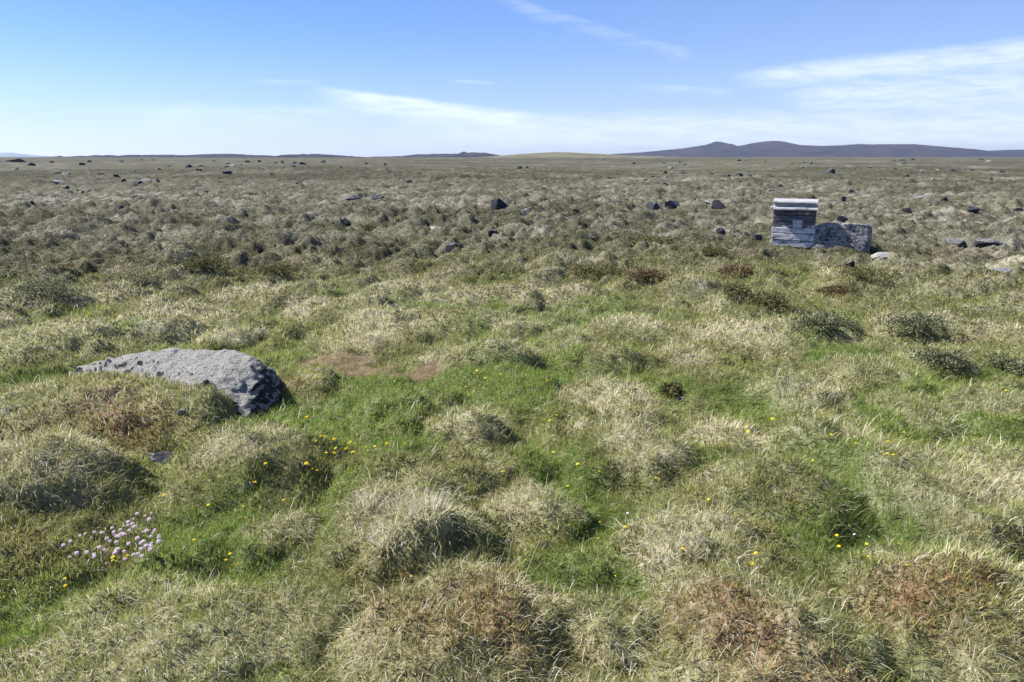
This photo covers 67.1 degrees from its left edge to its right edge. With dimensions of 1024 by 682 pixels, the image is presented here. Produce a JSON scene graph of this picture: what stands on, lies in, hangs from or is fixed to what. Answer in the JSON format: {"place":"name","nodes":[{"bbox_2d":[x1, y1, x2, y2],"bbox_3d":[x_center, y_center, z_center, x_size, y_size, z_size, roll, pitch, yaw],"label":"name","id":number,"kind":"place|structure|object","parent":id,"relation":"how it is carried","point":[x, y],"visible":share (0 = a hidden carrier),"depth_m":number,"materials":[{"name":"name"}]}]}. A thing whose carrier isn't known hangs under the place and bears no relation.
{"place":"outdoors","nodes":[
{"label":"outdoors","id":0,"kind":"place"},
{"bbox_2d":[0,152,50,156],"bbox_3d":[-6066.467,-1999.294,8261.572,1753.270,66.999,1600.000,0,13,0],"label":"hills","id":1,"kind":"structure","parent":0,"point":[12,155],"depth_m":8231.20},
{"bbox_2d":[51,154,354,157],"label":"hills","id":2,"kind":"structure","parent":0,"point":[246,156],"depth_m":1550.37,"materials":[{"name":"grey"}]},
{"bbox_2d":[374,152,500,157],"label":"hills","id":3,"kind":"structure","parent":0,"point":[470,154],"depth_m":1950.65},
{"bbox_2d":[0,157,1023,681],"bbox_3d":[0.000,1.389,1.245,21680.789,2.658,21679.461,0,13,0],"label":"ground","id":4,"kind":"structure","parent":0,"point":[466,179],"depth_m":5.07,"materials":[{"name":"green plant"}]},
{"bbox_2d":[7,158,25,161],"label":"rock","id":5,"kind":"object","parent":4,"relation":"on","point":[17,160],"visible":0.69,"depth_m":240.69,"materials":[{"name":"grey stone"}]},
{"bbox_2d":[0,274,82,303],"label":"heath shrub","id":6,"kind":"object","parent":4,"relation":"on","point":[31,285],"visible":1,"depth_m":8.40,"materials":[{"name":"green plant"}]},
{"bbox_2d":[51,180,64,183],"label":"rock","id":7,"kind":"object","parent":4,"relation":"on","point":[56,181],"visible":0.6,"depth_m":47.79,"materials":[{"name":"grey stone"}]},
{"bbox_2d":[127,275,166,288],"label":"heath shrub","id":8,"kind":"object","parent":4,"relation":"on","point":[145,282],"visible":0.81,"depth_m":9.68,"materials":[{"name":"green plant"}]},
{"bbox_2d":[148,451,174,463],"bbox_3d":[-1.948,0.682,4.325,0.201,0.112,0.141,-2,14,-10],"label":"rock","id":9,"kind":"object","parent":4,"relation":"on","point":[156,457],"visible":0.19,"depth_m":4.30,"materials":[{"name":"grey stone"}]},
{"bbox_2d":[76,348,282,418],"bbox_3d":[-2.518,0.238,5.785,2.302,0.526,0.926,7,15,26],"label":"boulder","id":10,"kind":"object","parent":4,"relation":"on","point":[251,384],"visible":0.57,"depth_m":5.28,"materials":[{"name":"grey stone"}]},
{"bbox_2d":[177,409,185,414],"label":"stone","id":11,"kind":"object","parent":4,"relation":"on","point":[181,411],"visible":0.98,"depth_m":4.66,"materials":[{"name":"grey stone"}]},
{"bbox_2d":[162,255,240,268],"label":"heath shrub","id":12,"kind":"object","parent":4,"relation":"on","point":[200,261],"visible":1,"depth_m":10.62,"materials":[{"name":"green plant"}]},
{"bbox_2d":[222,170,232,173],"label":"rock","id":13,"kind":"object","parent":4,"relation":"on","point":[226,172],"visible":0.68,"depth_m":62.54,"materials":[{"name":"grey stone"}]},
{"bbox_2d":[245,261,312,275],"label":"heath shrub","id":14,"kind":"object","parent":4,"relation":"on","point":[275,269],"visible":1,"depth_m":10.37,"materials":[{"name":"green plant"}]},
{"bbox_2d":[341,217,351,226],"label":"rock","id":15,"kind":"object","parent":4,"relation":"on","point":[345,221],"visible":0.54,"depth_m":17.41,"materials":[{"name":"grey stone"}]},
{"bbox_2d":[346,195,360,200],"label":"rock","id":16,"kind":"object","parent":4,"relation":"on","point":[353,197],"visible":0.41,"depth_m":28.29,"materials":[{"name":"grey stone"}]},
{"bbox_2d":[345,487,394,511],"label":"straw tuft","id":17,"kind":"object","parent":4,"relation":"on","point":[368,505],"visible":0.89,"depth_m":3.29,"materials":[{"name":"beige plant"}]},
{"bbox_2d":[356,224,388,231],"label":"heath shrub","id":18,"kind":"object","parent":4,"relation":"on","point":[369,227],"visible":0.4,"depth_m":16.99,"materials":[{"name":"green plant"}]},
{"bbox_2d":[370,195,384,199],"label":"rock","id":19,"kind":"object","parent":4,"relation":"on","point":[372,197],"visible":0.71,"depth_m":29.18,"materials":[{"name":"grey stone"}]},
{"bbox_2d":[366,518,408,548],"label":"straw tuft","id":20,"kind":"object","parent":4,"relation":"on","point":[374,541],"visible":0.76,"depth_m":3.04,"materials":[{"name":"beige plant"}]},
{"bbox_2d":[376,489,424,520],"bbox_3d":[-0.470,0.687,3.261,0.282,0.137,0.316,0,13,0],"label":"straw tuft","id":21,"kind":"object","parent":4,"relation":"on","point":[395,501],"visible":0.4,"depth_m":3.29,"materials":[{"name":"beige plant"}]},
{"bbox_2d":[395,485,459,523],"bbox_3d":[-0.337,0.659,3.136,0.288,0.143,0.314,12,18,41],"label":"straw tuft","id":22,"kind":"object","parent":4,"relation":"on","point":[429,503],"visible":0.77,"depth_m":3.13,"materials":[{"name":"beige plant"}]},
{"bbox_2d":[443,242,462,253],"bbox_3d":[-1.002,-1.571,13.211,0.412,0.258,0.316,-5,14,-21],"label":"rock","id":23,"kind":"object","parent":4,"relation":"on","point":[450,246],"visible":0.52,"depth_m":13.07,"materials":[{"name":"grey stone"}]},
{"bbox_2d":[488,230,497,235],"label":"rock","id":24,"kind":"object","parent":4,"relation":"on","point":[490,232],"visible":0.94,"depth_m":15.00,"materials":[{"name":"grey stone"}]},
{"bbox_2d":[491,198,507,210],"bbox_3d":[-0.403,-3.850,22.315,0.568,0.579,0.346,-10,16,-35],"label":"rock","id":25,"kind":"object","parent":4,"relation":"on","point":[497,203],"visible":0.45,"depth_m":22.15,"materials":[{"name":"grey stone"}]},
{"bbox_2d":[0,165,1023,681],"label":"heath leaves","id":26,"kind":"object","parent":4,"relation":"on","point":[732,583],"visible":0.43,"depth_m":4.79,"materials":[{"name":"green plant"}]},
{"bbox_2d":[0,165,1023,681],"bbox_3d":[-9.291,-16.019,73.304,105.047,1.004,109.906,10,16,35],"label":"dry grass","id":27,"kind":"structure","parent":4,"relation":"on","point":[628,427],"depth_m":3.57,"materials":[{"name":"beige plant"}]},
{"bbox_2d":[521,206,531,214],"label":"rock","id":28,"kind":"object","parent":4,"relation":"on","point":[525,211],"visible":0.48,"depth_m":20.41,"materials":[{"name":"grey stone"}]},
{"bbox_2d":[522,540,539,593],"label":"dead stalk","id":29,"kind":"object","parent":4,"relation":"on","point":[528,567],"visible":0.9,"depth_m":2.70,"materials":[{"name":"beige plant"}]},
{"bbox_2d":[560,261,631,278],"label":"heath shrub","id":30,"kind":"object","parent":4,"relation":"on","point":[584,268],"visible":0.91,"depth_m":10.11,"materials":[{"name":"green plant"}]},
{"bbox_2d":[615,267,668,280],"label":"heath shrub","id":31,"kind":"object","parent":4,"relation":"on","point":[653,271],"visible":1,"depth_m":9.36,"materials":[{"name":"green plant"}]},
{"bbox_2d":[628,235,674,243],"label":"heath shrub","id":32,"kind":"object","parent":4,"relation":"on","point":[656,238],"visible":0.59,"depth_m":13.62,"materials":[{"name":"green plant"}]},
{"bbox_2d":[646,202,660,209],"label":"rock","id":33,"kind":"object","parent":4,"relation":"on","point":[653,205],"visible":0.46,"depth_m":21.85,"materials":[{"name":"grey stone"}]},
{"bbox_2d":[663,200,679,208],"bbox_3d":[4.632,-3.831,22.212,0.599,0.438,0.238,0,13,-1],"label":"rock","id":34,"kind":"object","parent":4,"relation":"on","point":[670,204],"visible":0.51,"depth_m":22.11,"materials":[{"name":"grey stone"}]},
{"bbox_2d":[658,381,686,398],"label":"heath shrub","id":35,"kind":"object","parent":4,"relation":"on","point":[670,388],"visible":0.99,"depth_m":5.30,"materials":[{"name":"green plant"}]},
{"bbox_2d":[640,525,708,564],"bbox_3d":[0.649,0.795,3.051,0.305,0.120,0.303,0,13,0],"label":"straw tuft","id":36,"kind":"object","parent":4,"relation":"on","point":[663,560],"visible":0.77,"depth_m":3.03,"materials":[{"name":"beige plant"}]},
{"bbox_2d":[698,246,729,255],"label":"heath shrub","id":37,"kind":"object","parent":4,"relation":"on","point":[714,250],"visible":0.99,"depth_m":11.60,"materials":[{"name":"green plant"}]},
{"bbox_2d":[711,200,723,208],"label":"rock","id":38,"kind":"object","parent":4,"relation":"on","point":[717,204],"visible":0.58,"depth_m":22.34,"materials":[{"name":"grey stone"}]},
{"bbox_2d":[716,227,725,233],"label":"rock","id":39,"kind":"object","parent":4,"relation":"on","point":[721,230],"visible":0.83,"depth_m":14.36,"materials":[{"name":"grey stone"}]},
{"bbox_2d":[711,262,753,277],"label":"heath shrub","id":40,"kind":"object","parent":4,"relation":"on","point":[744,268],"visible":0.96,"depth_m":9.86,"materials":[{"name":"brown plant"}]},
{"bbox_2d":[717,280,753,297],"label":"heath shrub","id":41,"kind":"object","parent":4,"relation":"on","point":[729,289],"visible":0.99,"depth_m":8.36,"materials":[{"name":"green plant"}]},
{"bbox_2d":[750,234,761,240],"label":"rock","id":42,"kind":"object","parent":4,"relation":"on","point":[758,237],"visible":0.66,"depth_m":14.28,"materials":[{"name":"grey stone"}]},
{"bbox_2d":[739,286,802,309],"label":"heath shrub","id":43,"kind":"object","parent":4,"relation":"on","point":[770,297],"visible":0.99,"depth_m":8.11,"materials":[{"name":"green plant"}]},
{"bbox_2d":[771,374,806,399],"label":"straw tuft","id":44,"kind":"object","parent":4,"relation":"on","point":[788,389],"visible":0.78,"depth_m":4.98,"materials":[{"name":"beige plant"}]},
{"bbox_2d":[770,198,817,247],"bbox_3d":[4.739,-1.995,13.024,0.738,0.776,0.654,5,14,20],"label":"wooden box","id":45,"kind":"object","parent":4,"relation":"on","point":[794,221],"visible":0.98,"depth_m":12.78,"materials":[{"name":"white paint"}]},
{"bbox_2d":[781,309,861,330],"bbox_3d":[2.824,-0.200,7.087,0.811,0.184,0.494,0,13,0],"label":"heath shrub","id":46,"kind":"object","parent":4,"relation":"on","point":[831,321],"visible":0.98,"depth_m":7.01,"materials":[{"name":"green plant"}]},
{"bbox_2d":[825,168,834,173],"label":"rock","id":47,"kind":"object","parent":4,"relation":"on","point":[831,170],"visible":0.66,"depth_m":74.22,"materials":[{"name":"grey stone"}]},
{"bbox_2d":[813,282,856,295],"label":"heath shrub","id":48,"kind":"object","parent":4,"relation":"on","point":[832,288],"visible":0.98,"depth_m":8.78,"materials":[{"name":"brown plant"}]},
{"bbox_2d":[836,216,846,221],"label":"rock","id":49,"kind":"object","parent":4,"relation":"on","point":[842,218],"visible":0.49,"depth_m":18.92,"materials":[{"name":"grey stone"}]},
{"bbox_2d":[811,223,871,252],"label":"stone block","id":50,"kind":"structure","parent":4,"relation":"on","point":[857,236],"depth_m":12.57,"materials":[{"name":"grey stone"}]},
{"bbox_2d":[842,261,854,267],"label":"rock","id":51,"kind":"object","parent":4,"relation":"on","point":[852,263],"visible":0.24,"depth_m":10.76,"materials":[{"name":"grey stone"}]},
{"bbox_2d":[821,263,905,283],"bbox_3d":[4.237,-0.820,9.242,0.900,0.200,0.781,0,13,0],"label":"heath shrub","id":52,"kind":"object","parent":4,"relation":"on","point":[862,273],"visible":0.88,"depth_m":9.14,"materials":[{"name":"green plant"}]},
{"bbox_2d":[870,252,889,259],"bbox_3d":[5.417,-1.211,11.231,0.364,0.154,0.248,1,13,5],"label":"rock","id":53,"kind":"object","parent":4,"relation":"on","point":[884,255],"visible":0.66,"depth_m":11.18,"materials":[{"name":"grey stone"}]},
{"bbox_2d":[902,208,912,212],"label":"rock","id":54,"kind":"object","parent":4,"relation":"on","point":[908,210],"visible":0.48,"depth_m":21.97,"materials":[{"name":"grey stone"}]},
{"bbox_2d":[869,311,960,332],"bbox_3d":[3.587,-0.176,6.937,0.759,0.178,0.446,0,13,0],"label":"heath shrub","id":55,"kind":"object","parent":4,"relation":"on","point":[904,319],"visible":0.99,"depth_m":6.90,"materials":[{"name":"green plant"}]},
{"bbox_2d":[911,195,924,198],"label":"rock","id":56,"kind":"object","parent":4,"relation":"on","point":[919,197],"visible":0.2,"depth_m":27.88,"materials":[{"name":"grey stone"}]},
{"bbox_2d":[895,486,948,515],"bbox_3d":[1.886,0.708,3.458,0.329,0.121,0.284,6,15,24],"label":"straw tuft","id":57,"kind":"object","parent":4,"relation":"on","point":[921,500],"visible":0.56,"depth_m":3.45,"materials":[{"name":"beige plant"}]},
{"bbox_2d":[906,345,972,369],"bbox_3d":[3.307,0.120,5.976,0.450,0.156,0.348,10,17,37],"label":"heath shrub","id":58,"kind":"object","parent":4,"relation":"on","point":[941,356],"visible":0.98,"depth_m":5.93,"materials":[{"name":"green plant"}]},
{"bbox_2d":[946,238,967,247],"bbox_3d":[7.808,-1.662,13.608,0.408,0.280,0.258,-3,14,-11],"label":"rock","id":59,"kind":"object","parent":4,"relation":"on","point":[960,243],"visible":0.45,"depth_m":13.52,"materials":[{"name":"grey stone"}]},
{"bbox_2d":[967,206,979,213],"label":"rock","id":60,"kind":"object","parent":4,"relation":"on","point":[974,209],"visible":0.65,"depth_m":20.34,"materials":[{"name":"grey stone"}]},
{"bbox_2d":[973,238,1006,246],"bbox_3d":[8.297,-1.700,13.390,0.519,0.172,0.391,6,15,24],"label":"rock","id":61,"kind":"object","parent":4,"relation":"on","point":[978,242],"visible":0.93,"depth_m":13.30,"materials":[{"name":"grey stone"}]},
{"bbox_2d":[980,352,1023,377],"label":"heath shrub","id":62,"kind":"object","parent":4,"relation":"on","point":[1009,363],"visible":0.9,"depth_m":6.11,"materials":[{"name":"green plant"}]},
{"bbox_2d":[992,268,1023,274],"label":"rock","id":63,"kind":"object","parent":4,"relation":"on","point":[1007,270],"visible":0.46,"depth_m":9.87,"materials":[{"name":"grey stone"}]},
{"bbox_2d":[1010,208,1022,211],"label":"rock","id":64,"kind":"object","parent":4,"relation":"on","point":[1017,209],"visible":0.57,"depth_m":21.57,"materials":[{"name":"grey stone"}]},
{"bbox_2d":[0,0,1023,156],"label":"sky","id":65,"kind":"structure","parent":0,"point":[357,78],"materials":[{"name":"blue"}]},
{"bbox_2d":[477,152,685,157],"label":"hills","id":66,"kind":"structure","parent":0,"point":[558,155],"depth_m":1358.70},
{"bbox_2d":[611,141,1023,156],"bbox_3d":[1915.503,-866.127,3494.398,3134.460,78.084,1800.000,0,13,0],"label":"hills","id":67,"kind":"structure","parent":0,"point":[762,149],"depth_m":3053.39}
]}

